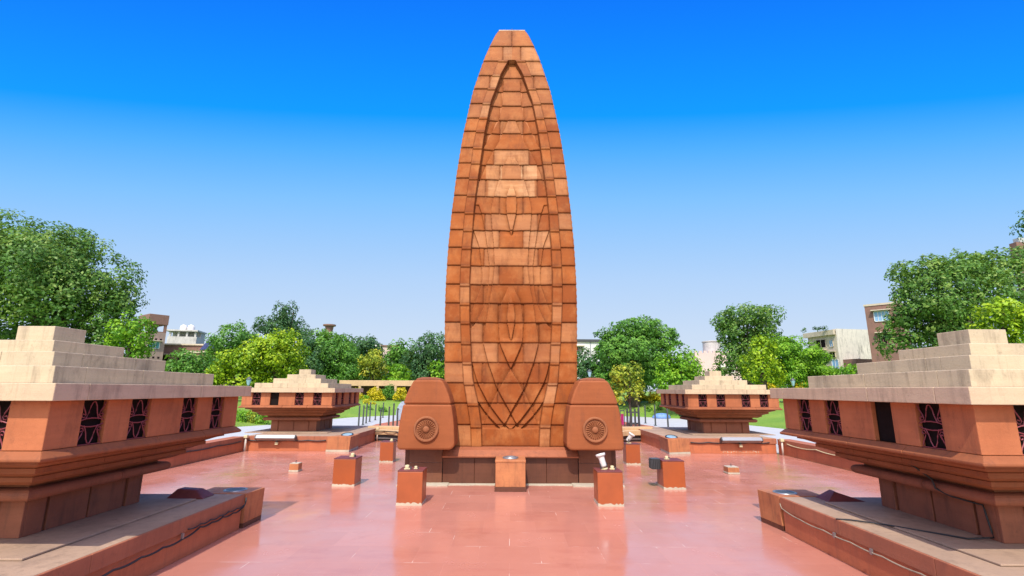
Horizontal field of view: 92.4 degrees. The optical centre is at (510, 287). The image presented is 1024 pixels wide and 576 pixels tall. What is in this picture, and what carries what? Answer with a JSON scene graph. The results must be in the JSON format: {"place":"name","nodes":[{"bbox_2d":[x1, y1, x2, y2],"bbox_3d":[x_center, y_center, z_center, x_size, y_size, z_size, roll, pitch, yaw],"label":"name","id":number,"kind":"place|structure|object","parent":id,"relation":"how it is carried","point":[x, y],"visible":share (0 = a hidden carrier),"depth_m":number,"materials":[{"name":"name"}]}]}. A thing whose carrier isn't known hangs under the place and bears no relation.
{"place":"outdoors","nodes":[
{"label":"outdoors","id":0,"kind":"place"},
{"bbox_2d":[323,324,335,334],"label":"water tower","id":1,"kind":"structure","parent":0,"point":[329,327],"depth_m":119.63,"materials":[{"name":"pink paint"}]},
{"bbox_2d":[375,345,397,361],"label":"house","id":2,"kind":"structure","parent":0,"point":[385,347],"depth_m":148.86,"materials":[{"name":"white paint"}]},
{"bbox_2d":[171,415,848,470],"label":"path","id":3,"kind":"structure","parent":0,"point":[650,421],"depth_m":34.12,"materials":[{"name":"stone"}]},
{"bbox_2d":[158,436,244,467],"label":"wall","id":4,"kind":"structure","parent":3,"relation":"on","point":[190,457],"depth_m":17.25,"materials":[{"name":"red stone"}]},
{"bbox_2d":[182,441,240,453],"bbox_3d":[-10.516,5.188,15.255,0.040,0.065,8.002,0,-12,0],"label":"cable","id":5,"kind":"object","parent":4,"relation":"attached to","point":[211,447],"visible":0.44,"depth_m":17.25,"materials":[{"name":"black rubber"}]},
{"bbox_2d":[396,401,403,419],"bbox_3d":[-8.708,9.769,38.978,0.700,1.498,0.573,-7,-14,32],"label":"notice board","id":6,"kind":"object","parent":3,"relation":"on","point":[400,405],"visible":0.55,"depth_m":38.95,"materials":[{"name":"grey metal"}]},
{"bbox_2d":[652,413,670,418],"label":"tarpaulin bundle","id":7,"kind":"object","parent":3,"relation":"on","point":[661,415],"visible":0.81,"depth_m":43.25,"materials":[{"name":"blue plastic"}]},
{"bbox_2d":[777,439,863,470],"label":"wall","id":8,"kind":"structure","parent":3,"relation":"on","point":[823,458],"depth_m":17.05,"materials":[{"name":"red stone"}]},
{"bbox_2d":[787,444,834,455],"bbox_3d":[10.474,5.248,15.260,0.036,0.091,6.804,0,-12,0],"label":"cable","id":9,"kind":"object","parent":8,"relation":"attached to","point":[811,449],"visible":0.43,"depth_m":17.02,"materials":[{"name":"beige plastic"}]},
{"bbox_2d":[140,441,880,575],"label":"plaza","id":10,"kind":"structure","parent":0,"point":[312,521],"depth_m":8.95,"materials":[{"name":"stone"}]},
{"bbox_2d":[0,494,244,575],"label":"platform","id":11,"kind":"structure","parent":10,"relation":"on","point":[101,554],"depth_m":6.44,"materials":[{"name":"red stone"}]},
{"bbox_2d":[0,326,251,560],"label":"stone lantern","id":12,"kind":"object","parent":11,"relation":"on","point":[91,435],"visible":1,"depth_m":6.45,"materials":[{"name":"brown stone"}]},
{"bbox_2d":[102,497,246,575],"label":"cable","id":13,"kind":"object","parent":11,"relation":"attached to","point":[155,552],"visible":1,"depth_m":6.84,"materials":[{"name":"black rubber"}]},
{"bbox_2d":[167,487,213,498],"bbox_3d":[-5.515,3.533,8.485,0.620,0.144,0.362,0,-12,0],"label":"lamp hood","id":14,"kind":"object","parent":11,"relation":"on","point":[190,493],"visible":0.98,"depth_m":8.39,"materials":[{"name":"red paint"}]},
{"bbox_2d":[187,505,243,529],"bbox_3d":[-4.683,3.671,7.874,0.022,0.045,1.524,0,-12,0],"label":"cable","id":15,"kind":"object","parent":11,"relation":"attached to","point":[214,519],"visible":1,"depth_m":7.77,"materials":[{"name":"black rubber"}]},
{"bbox_2d":[207,487,264,527],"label":"lamp block","id":16,"kind":"structure","parent":10,"relation":"on","point":[251,511],"depth_m":8.95,"materials":[{"name":"orange stone"}]},
{"bbox_2d":[289,460,301,471],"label":"stub block","id":17,"kind":"structure","parent":10,"relation":"on","point":[295,466],"depth_m":14.57,"materials":[{"name":"orange stone"}]},
{"bbox_2d":[246,426,375,450],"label":"platform","id":18,"kind":"structure","parent":10,"relation":"on","point":[367,434],"depth_m":19.52,"materials":[{"name":"red stone"}]},
{"bbox_2d":[254,435,296,444],"bbox_3d":[-9.249,5.982,19.354,1.590,0.395,0.263,0,-12,0],"label":"linear floodlight","id":19,"kind":"object","parent":18,"relation":"attached to","point":[276,438],"visible":1,"depth_m":19.30,"materials":[{"name":"grey metal"}]},
{"bbox_2d":[248,439,325,441],"bbox_3d":[-8.874,6.056,19.493,3.106,0.068,0.044,0,-12,0],"label":"cable","id":20,"kind":"object","parent":18,"relation":"attached to","point":[296,440],"visible":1,"depth_m":19.48,"materials":[{"name":"black rubber"}]},
{"bbox_2d":[238,369,362,432],"bbox_3d":[-9.521,5.169,22.767,4.140,2.725,4.140,0,-12,0],"label":"stone lantern","id":21,"kind":"object","parent":18,"relation":"on","point":[306,401],"visible":0.98,"depth_m":21.32,"materials":[{"name":"brown stone"}]},
{"bbox_2d":[326,432,359,451],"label":"lamp block","id":22,"kind":"structure","parent":10,"relation":"on","point":[347,442],"depth_m":19.31,"materials":[{"name":"orange stone"}]},
{"bbox_2d":[332,455,361,485],"bbox_3d":[-4.229,4.741,12.748,0.568,0.675,0.572,0,-12,0],"label":"lamp pedestal","id":23,"kind":"object","parent":10,"relation":"on","point":[346,470],"visible":0.98,"depth_m":12.50,"materials":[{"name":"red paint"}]},
{"bbox_2d":[368,426,398,441],"bbox_3d":[-5.228,6.846,22.854,4.259,0.660,1.542,-11,-16,43],"label":"curved bench","id":24,"kind":"object","parent":10,"relation":"on","point":[382,436],"visible":0.38,"depth_m":23.44,"materials":[{"name":"beige stone"}]},
{"bbox_2d":[379,440,396,461],"bbox_3d":[-4.187,5.587,16.806,0.458,0.670,0.462,0,-12,0],"label":"lamp pedestal","id":25,"kind":"object","parent":10,"relation":"on","point":[387,450],"visible":1,"depth_m":16.61,"materials":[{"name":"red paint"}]},
{"bbox_2d":[396,467,426,505],"bbox_3d":[-2.147,4.313,10.714,0.548,0.700,0.552,0,-12,0],"label":"lamp pedestal","id":26,"kind":"object","parent":10,"relation":"on","point":[411,487],"visible":0.98,"depth_m":10.46,"materials":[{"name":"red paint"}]},
{"bbox_2d":[494,456,525,491],"bbox_3d":[0.002,4.611,12.268,0.770,0.767,0.760,0,-12,0],"label":"ring pedestal","id":27,"kind":"object","parent":10,"relation":"on","point":[510,476],"visible":1,"depth_m":11.92,"materials":[{"name":"orange stone"}]},
{"bbox_2d":[396,30,624,486],"bbox_3d":[0.028,-2.051,15.923,5.800,15.300,4.336,0,-12,0],"label":"flame monument","id":28,"kind":"object","parent":10,"relation":"on","point":[511,385],"visible":1,"depth_m":14.16,"materials":[{"name":"orange stone"}]},
{"bbox_2d":[593,468,623,506],"bbox_3d":[2.133,4.330,10.714,0.548,0.700,0.552,0,-12,0],"label":"lamp pedestal","id":29,"kind":"object","parent":10,"relation":"on","point":[608,486],"visible":0.98,"depth_m":10.46,"materials":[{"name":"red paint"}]},
{"bbox_2d":[596,453,607,469],"bbox_3d":[2.033,3.836,10.898,0.213,0.351,0.233,-10,-10,-12],"label":"floodlight","id":30,"kind":"object","parent":29,"relation":"on","point":[602,461],"visible":0.99,"depth_m":10.83,"materials":[{"name":"white metal"}]},
{"bbox_2d":[623,442,640,464],"bbox_3d":[4.073,5.564,16.511,0.478,0.660,0.482,0,-12,0],"label":"lamp pedestal","id":31,"kind":"object","parent":10,"relation":"on","point":[631,453],"visible":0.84,"depth_m":16.30,"materials":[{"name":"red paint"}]},
{"bbox_2d":[626,432,634,442],"bbox_3d":[4.063,5.059,16.610,0.302,0.370,0.224,-2,-12,10],"label":"floodlight","id":32,"kind":"object","parent":31,"relation":"on","point":[629,437],"visible":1,"depth_m":16.55,"materials":[{"name":"white metal"}]},
{"bbox_2d":[622,426,652,441],"bbox_3d":[5.132,6.865,22.747,1.613,0.660,4.749,-10,-16,41],"label":"curved bench","id":33,"kind":"object","parent":10,"relation":"on","point":[635,431],"visible":0.18,"depth_m":23.59,"materials":[{"name":"beige stone"}]},
{"bbox_2d":[657,458,685,489],"bbox_3d":[4.086,4.724,12.519,0.558,0.680,0.562,0,-12,0],"label":"lamp pedestal","id":34,"kind":"object","parent":10,"relation":"on","point":[671,474],"visible":0.88,"depth_m":12.27,"materials":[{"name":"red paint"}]},
{"bbox_2d":[649,458,660,468],"bbox_3d":[3.686,4.485,12.549,0.238,0.256,0.268,0,-12,0],"label":"control box","id":35,"kind":"object","parent":34,"relation":"attached to","point":[654,463],"visible":1,"depth_m":12.44,"materials":[{"name":"black metal"}]},
{"bbox_2d":[659,435,690,454],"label":"lamp block","id":36,"kind":"structure","parent":10,"relation":"on","point":[672,445],"depth_m":19.03,"materials":[{"name":"orange stone"}]},
{"bbox_2d":[638,427,776,453],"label":"platform","id":37,"kind":"structure","parent":10,"relation":"on","point":[650,437],"depth_m":19.31,"materials":[{"name":"red stone"}]},
{"bbox_2d":[656,371,782,434],"bbox_3d":[9.429,5.214,22.620,4.140,2.725,4.140,0,-12,0],"label":"stone lantern","id":38,"kind":"object","parent":37,"relation":"on","point":[712,403],"visible":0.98,"depth_m":21.18,"materials":[{"name":"brown stone"}]},
{"bbox_2d":[690,442,769,443],"bbox_3d":[8.626,6.081,19.278,3.106,0.068,0.044,0,-12,0],"label":"cable","id":39,"kind":"object","parent":37,"relation":"attached to","point":[724,443],"visible":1,"depth_m":19.26,"materials":[{"name":"black rubber"}]},
{"bbox_2d":[719,437,763,446],"bbox_3d":[9.011,6.010,19.138,1.610,0.395,0.263,0,-12,0],"label":"linear floodlight","id":40,"kind":"object","parent":37,"relation":"attached to","point":[740,440],"visible":1,"depth_m":19.09,"materials":[{"name":"grey metal"}]},
{"bbox_2d":[723,464,739,473],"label":"stub block","id":41,"kind":"structure","parent":10,"relation":"on","point":[730,469],"depth_m":14.46,"materials":[{"name":"orange stone"}]},
{"bbox_2d":[779,438,783,455],"bbox_3d":[10.396,6.078,18.764,0.140,0.620,0.140,0,-12,0],"label":"conduit pipe","id":42,"kind":"object","parent":10,"relation":"on","point":[781,440],"visible":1,"depth_m":18.75,"materials":[{"name":"beige plastic"}]},
{"bbox_2d":[757,489,819,530],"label":"lamp block","id":43,"kind":"structure","parent":10,"relation":"on","point":[771,513],"depth_m":8.93,"materials":[{"name":"orange stone"}]},
{"bbox_2d":[780,497,1023,575],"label":"platform","id":44,"kind":"structure","parent":10,"relation":"on","point":[915,553],"depth_m":6.54,"materials":[{"name":"red stone"}]},
{"bbox_2d":[816,489,864,501],"bbox_3d":[5.686,3.578,8.484,0.634,0.144,0.375,0,-12,0],"label":"lamp hood","id":45,"kind":"object","parent":44,"relation":"on","point":[829,495],"visible":1,"depth_m":8.37,"materials":[{"name":"red paint"}]},
{"bbox_2d":[779,503,925,575],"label":"cable","id":46,"kind":"object","parent":44,"relation":"attached to","point":[833,534],"visible":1,"depth_m":6.67,"materials":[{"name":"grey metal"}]},
{"bbox_2d":[770,329,1023,566],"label":"stone lantern","id":47,"kind":"object","parent":44,"relation":"on","point":[946,415],"visible":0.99,"depth_m":6.40,"materials":[{"name":"brown stone"}]},
{"bbox_2d":[836,464,994,539],"bbox_3d":[5.400,2.833,6.724,0.301,0.903,1.671,10,-15,-39],"label":"cable","id":48,"kind":"object","parent":47,"relation":"hanging from","point":[988,521],"visible":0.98,"depth_m":6.37,"materials":[{"name":"black rubber"}]},
{"bbox_2d":[235,396,785,428],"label":"lawn","id":49,"kind":"structure","parent":0,"point":[775,419],"depth_m":46.07,"materials":[{"name":"green plant"}]},
{"bbox_2d":[0,207,149,354],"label":"broadleaf tree","id":50,"kind":"object","parent":49,"relation":"on","point":[42,265],"visible":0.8,"depth_m":36.82,"materials":[{"name":"green plant"}]},
{"bbox_2d":[101,309,158,358],"bbox_3d":[-25.582,5.263,32.310,3.493,7.595,2.987,0,-12,0],"label":"young tree","id":51,"kind":"object","parent":49,"relation":"on","point":[141,340],"visible":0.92,"depth_m":32.57,"materials":[{"name":"green plant"}]},
{"bbox_2d":[164,347,218,373],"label":"bushy tree","id":52,"kind":"object","parent":49,"relation":"on","point":[192,364],"visible":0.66,"depth_m":50.28,"materials":[{"name":"green plant"}]},
{"bbox_2d":[202,319,262,385],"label":"round tree","id":53,"kind":"object","parent":49,"relation":"on","point":[218,344],"visible":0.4,"depth_m":60.15,"materials":[{"name":"green plant"}]},
{"bbox_2d":[236,409,248,422],"bbox_3d":[-18.476,8.926,33.866,1.075,1.088,0.861,5,-13,-22],"label":"variegated shrub","id":54,"kind":"object","parent":49,"relation":"on","point":[241,418],"visible":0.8,"depth_m":33.67,"materials":[{"name":"green plant"}]},
{"bbox_2d":[246,410,260,422],"bbox_3d":[-17.699,8.919,33.913,1.144,1.127,0.881,0,-12,0],"label":"variegated shrub","id":55,"kind":"object","parent":49,"relation":"on","point":[252,418],"visible":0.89,"depth_m":33.77,"materials":[{"name":"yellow plant"}]},
{"bbox_2d":[255,415,270,424],"bbox_3d":[-17.042,9.132,33.859,1.178,1.074,0.864,0,-12,0],"label":"variegated shrub","id":56,"kind":"object","parent":49,"relation":"on","point":[261,421],"visible":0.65,"depth_m":33.75,"materials":[{"name":"green plant"}]},
{"bbox_2d":[285,329,327,374],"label":"dark tree","id":57,"kind":"object","parent":49,"relation":"on","point":[315,364],"visible":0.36,"depth_m":62.62,"materials":[{"name":"green plant"}]},
{"bbox_2d":[307,328,360,374],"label":"broadleaf tree","id":58,"kind":"object","parent":49,"relation":"on","point":[332,336],"visible":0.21,"depth_m":72.64,"materials":[{"name":"green plant"}]},
{"bbox_2d":[308,330,366,382],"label":"broadleaf tree","id":59,"kind":"object","parent":49,"relation":"on","point":[341,366],"visible":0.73,"depth_m":64.23,"materials":[{"name":"green plant"}]},
{"bbox_2d":[347,334,385,376],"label":"round tree","id":60,"kind":"object","parent":49,"relation":"on","point":[365,345],"visible":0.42,"depth_m":77.67,"materials":[{"name":"green plant"}]},
{"bbox_2d":[367,387,385,400],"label":"golden shrub","id":61,"kind":"object","parent":49,"relation":"on","point":[374,394],"visible":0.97,"depth_m":54.36,"materials":[{"name":"yellow plant"}]},
{"bbox_2d":[359,394,404,399],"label":"hedge","id":62,"kind":"object","parent":49,"relation":"on","point":[365,396],"visible":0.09,"depth_m":56.60,"materials":[{"name":"green plant"}]},
{"bbox_2d":[381,383,396,399],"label":"clipped shrub","id":63,"kind":"object","parent":49,"relation":"on","point":[388,391],"visible":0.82,"depth_m":55.52,"materials":[{"name":"green plant"}]},
{"bbox_2d":[377,338,415,378],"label":"broadleaf tree","id":64,"kind":"object","parent":49,"relation":"on","point":[396,353],"visible":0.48,"depth_m":72.35,"materials":[{"name":"green plant"}]},
{"bbox_2d":[392,387,406,400],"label":"golden shrub","id":65,"kind":"object","parent":49,"relation":"on","point":[399,396],"visible":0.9,"depth_m":54.55,"materials":[{"name":"yellow plant"}]},
{"bbox_2d":[399,331,444,380],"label":"dark tree","id":66,"kind":"object","parent":49,"relation":"on","point":[429,352],"visible":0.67,"depth_m":65.89,"materials":[{"name":"green plant"}]},
{"bbox_2d":[245,349,791,393],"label":"distant wood","id":67,"kind":"object","parent":49,"relation":"on","point":[646,388],"depth_m":94.63,"materials":[{"name":"green plant"}]},
{"bbox_2d":[577,347,602,379],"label":"dark tree","id":68,"kind":"object","parent":49,"relation":"on","point":[583,365],"visible":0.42,"depth_m":54.28,"materials":[{"name":"green plant"}]},
{"bbox_2d":[591,314,684,406],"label":"broadleaf tree","id":69,"kind":"object","parent":49,"relation":"on","point":[637,340],"visible":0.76,"depth_m":51.12,"materials":[{"name":"green plant"}]},
{"bbox_2d":[639,388,646,402],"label":"golden shrub","id":70,"kind":"object","parent":49,"relation":"on","point":[643,396],"visible":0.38,"depth_m":53.53,"materials":[{"name":"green plant"}]},
{"bbox_2d":[646,390,660,402],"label":"golden shrub","id":71,"kind":"object","parent":49,"relation":"on","point":[656,397],"visible":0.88,"depth_m":52.63,"materials":[{"name":"yellow plant"}]},
{"bbox_2d":[872,245,1023,360],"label":"broadleaf tree","id":72,"kind":"object","parent":49,"relation":"on","point":[962,274],"visible":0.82,"depth_m":39.42,"materials":[{"name":"green plant"}]},
{"bbox_2d":[0,0,1023,390],"label":"sky","id":73,"kind":"structure","parent":0,"point":[250,155],"materials":[{"name":"blue"}]},
{"bbox_2d":[372,421,653,426],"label":"paving","id":74,"kind":"structure","parent":0,"point":[386,424],"depth_m":34.57,"materials":[{"name":"red stone"}]},
{"bbox_2d":[620,410,624,426],"bbox_3d":[7.202,8.432,31.566,0.300,1.200,0.062,0,-12,0],"label":"cloth stand","id":75,"kind":"object","parent":74,"relation":"on","point":[622,416],"visible":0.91,"depth_m":31.56,"materials":[{"name":"pink fabric"}]},
{"bbox_2d":[626,409,639,426],"bbox_3d":[7.893,8.414,31.592,0.880,1.250,0.880,0,-12,0],"label":"tree guard","id":76,"kind":"object","parent":74,"relation":"on","point":[627,420],"visible":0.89,"depth_m":31.43,"materials":[{"name":"grey paint"}]},
{"bbox_2d":[617,391,660,395],"bbox_3d":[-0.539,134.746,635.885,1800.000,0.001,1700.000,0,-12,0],"label":"ground","id":77,"kind":"structure","parent":0,"point":[646,393],"depth_m":422.11,"materials":[{"name":"green plant"}]},
{"bbox_2d":[138,314,168,360],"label":"brick tower","id":78,"kind":"structure","parent":77,"relation":"on","point":[160,337],"depth_m":79.35,"materials":[{"name":"grey paint"}]},
{"bbox_2d":[167,329,206,343],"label":"building","id":79,"kind":"structure","parent":77,"relation":"on","point":[188,337],"depth_m":95.41,"materials":[{"name":"white paint"}]},
{"bbox_2d":[162,343,213,371],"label":"brick house","id":80,"kind":"structure","parent":77,"relation":"on","point":[169,348],"depth_m":83.54,"materials":[{"name":"beige paint"}]},
{"bbox_2d":[186,351,229,385],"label":"brick house","id":81,"kind":"structure","parent":77,"relation":"on","point":[198,352],"depth_m":81.21,"materials":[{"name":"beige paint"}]},
{"bbox_2d":[200,343,213,356],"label":"solar panels","id":82,"kind":"object","parent":81,"relation":"attached to","point":[204,346],"visible":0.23,"depth_m":80.24,"materials":[{"name":"blue glass"}]},
{"bbox_2d":[204,337,273,386],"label":"bright tree","id":83,"kind":"object","parent":77,"relation":"on","point":[224,372],"visible":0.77,"depth_m":46.72,"materials":[{"name":"green plant"}]},
{"bbox_2d":[245,327,312,387],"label":"bright tree","id":84,"kind":"object","parent":77,"relation":"on","point":[282,362],"visible":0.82,"depth_m":48.22,"materials":[{"name":"green plant"}]},
{"bbox_2d":[251,300,311,355],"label":"tall tree","id":85,"kind":"object","parent":77,"relation":"on","point":[284,321],"visible":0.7,"depth_m":67.78,"materials":[{"name":"green plant"}]},
{"bbox_2d":[356,347,389,379],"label":"flowering tree","id":86,"kind":"object","parent":77,"relation":"on","point":[372,367],"visible":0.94,"depth_m":63.42,"materials":[{"name":"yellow plant"}]},
{"bbox_2d":[339,380,412,395],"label":"garden arcade","id":87,"kind":"object","parent":77,"relation":"on","point":[366,385],"visible":0.21,"depth_m":57.95,"materials":[{"name":"beige stone"}]},
{"bbox_2d":[380,364,414,380],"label":"tree","id":88,"kind":"object","parent":77,"relation":"on","point":[397,372],"visible":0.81,"depth_m":63.42,"materials":[{"name":"green plant"}]},
{"bbox_2d":[427,360,444,378],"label":"young tree","id":89,"kind":"object","parent":77,"relation":"on","point":[438,373],"visible":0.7,"depth_m":63.56,"materials":[{"name":"green plant"}]},
{"bbox_2d":[577,339,599,378],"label":"cream house","id":90,"kind":"structure","parent":77,"relation":"on","point":[591,344],"depth_m":87.67,"materials":[{"name":"grey paint"}]},
{"bbox_2d":[609,361,645,426],"bbox_3d":[7.868,7.168,33.202,2.781,4.478,1.813,0,-12,0],"label":"sapling","id":91,"kind":"object","parent":77,"relation":"on","point":[621,380],"visible":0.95,"depth_m":33.16,"materials":[{"name":"yellow plant"}]},
{"bbox_2d":[649,345,705,415],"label":"drooping tree","id":92,"kind":"object","parent":77,"relation":"on","point":[679,372],"visible":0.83,"depth_m":44.55,"materials":[{"name":"green plant"}]},
{"bbox_2d":[686,351,741,379],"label":"pink building","id":93,"kind":"structure","parent":77,"relation":"on","point":[707,360],"depth_m":83.33,"materials":[{"name":"paint"}]},
{"bbox_2d":[702,340,720,352],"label":"roof tank","id":94,"kind":"object","parent":93,"relation":"on","point":[711,345],"visible":0.76,"depth_m":87.00,"materials":[{"name":"white plastic"}]},
{"bbox_2d":[707,301,786,384],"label":"tall tree","id":95,"kind":"object","parent":77,"relation":"on","point":[730,325],"visible":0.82,"depth_m":60.90,"materials":[{"name":"green plant"}]},
{"bbox_2d":[736,332,788,389],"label":"bright tree","id":96,"kind":"object","parent":77,"relation":"on","point":[761,369],"visible":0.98,"depth_m":44.22,"materials":[{"name":"green plant"}]},
{"bbox_2d":[742,335,839,387],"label":"domed tree","id":97,"kind":"object","parent":77,"relation":"on","point":[799,362],"visible":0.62,"depth_m":49.19,"materials":[{"name":"green plant"}]},
{"bbox_2d":[803,329,871,374],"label":"stained house","id":98,"kind":"structure","parent":77,"relation":"on","point":[848,346],"depth_m":74.48,"materials":[{"name":"beige paint"}]},
{"bbox_2d":[801,325,827,332],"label":"roof plants","id":99,"kind":"object","parent":98,"relation":"on","point":[819,328],"visible":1,"depth_m":75.73,"materials":[{"name":"green plant"}]},
{"bbox_2d":[831,359,839,368],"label":"window","id":100,"kind":"structure","parent":98,"relation":"in","point":[835,362],"depth_m":73.92,"materials":[{"name":"blue glass"}]},
{"bbox_2d":[836,363,857,374],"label":"bushy tree","id":101,"kind":"object","parent":77,"relation":"on","point":[848,370],"visible":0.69,"depth_m":45.08,"materials":[{"name":"green plant"}]},
{"bbox_2d":[863,301,910,361],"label":"brick tower","id":102,"kind":"structure","parent":77,"relation":"on","point":[875,313],"depth_m":65.43,"materials":[{"name":"brick"}]},
{"bbox_2d":[873,310,888,321],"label":"window","id":103,"kind":"structure","parent":102,"relation":"in","point":[878,315],"depth_m":65.52,"materials":[{"name":"blue glass"}]},
{"bbox_2d":[878,333,892,343],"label":"window","id":104,"kind":"structure","parent":102,"relation":"in","point":[883,339],"depth_m":64.83,"materials":[{"name":"glass"}]},
{"bbox_2d":[965,295,1023,343],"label":"young tree","id":105,"kind":"object","parent":77,"relation":"on","point":[1000,314],"visible":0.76,"depth_m":30.62,"materials":[{"name":"green plant"}]},
{"bbox_2d":[1008,209,1023,279],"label":"feathery tree","id":106,"kind":"object","parent":77,"relation":"on","point":[1019,226],"visible":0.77,"depth_m":46.64,"materials":[{"name":"green plant"}]},
{"bbox_2d":[1009,238,1023,289],"bbox_3d":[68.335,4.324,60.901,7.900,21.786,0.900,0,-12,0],"label":"tall house","id":107,"kind":"structure","parent":77,"relation":"on","point":[1016,242],"depth_m":62.70,"materials":[{"name":"brick"}]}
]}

